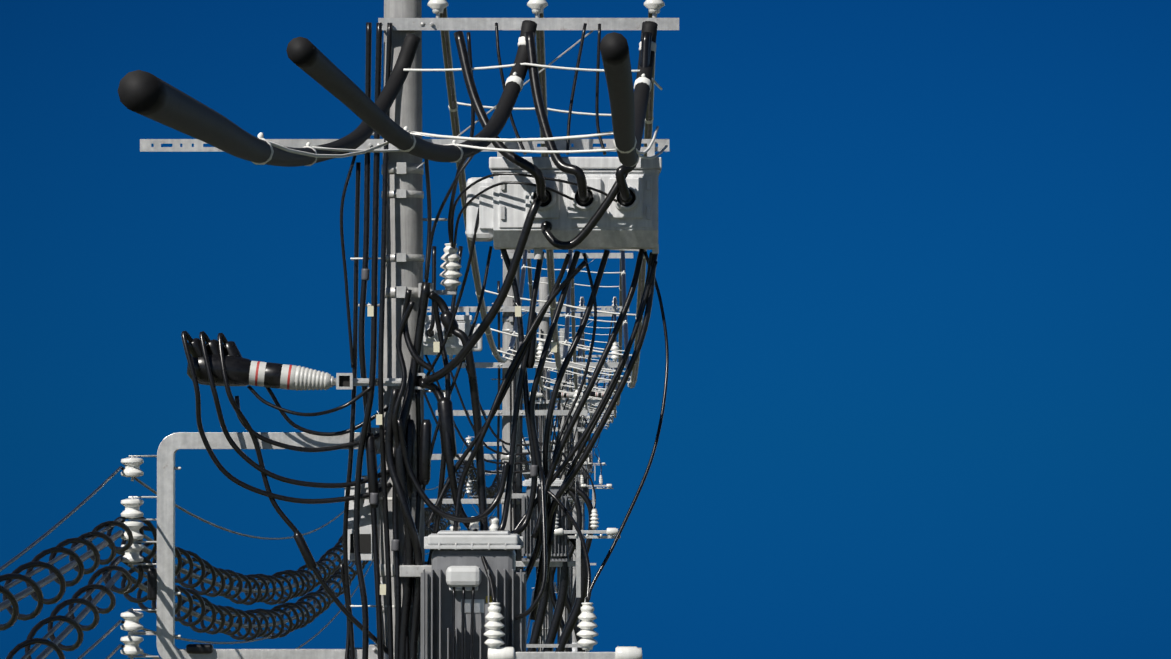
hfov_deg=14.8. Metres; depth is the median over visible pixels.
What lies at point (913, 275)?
sky
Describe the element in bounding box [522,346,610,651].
pole
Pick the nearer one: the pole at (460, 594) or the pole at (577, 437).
the pole at (460, 594)
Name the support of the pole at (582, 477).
on the road
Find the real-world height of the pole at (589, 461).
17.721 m
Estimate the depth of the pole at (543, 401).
83.41 m
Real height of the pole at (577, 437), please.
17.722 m
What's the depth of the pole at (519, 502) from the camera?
53.35 m
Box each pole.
[0,0,678,658]
[423,246,632,651]
[461,277,618,651]
[522,328,616,651]
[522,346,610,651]
[538,369,611,651]
[551,384,608,629]
[553,408,603,601]
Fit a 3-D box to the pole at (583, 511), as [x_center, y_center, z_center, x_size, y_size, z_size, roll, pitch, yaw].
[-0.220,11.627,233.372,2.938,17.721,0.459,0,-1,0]
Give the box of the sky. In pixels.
[0,0,1170,658]

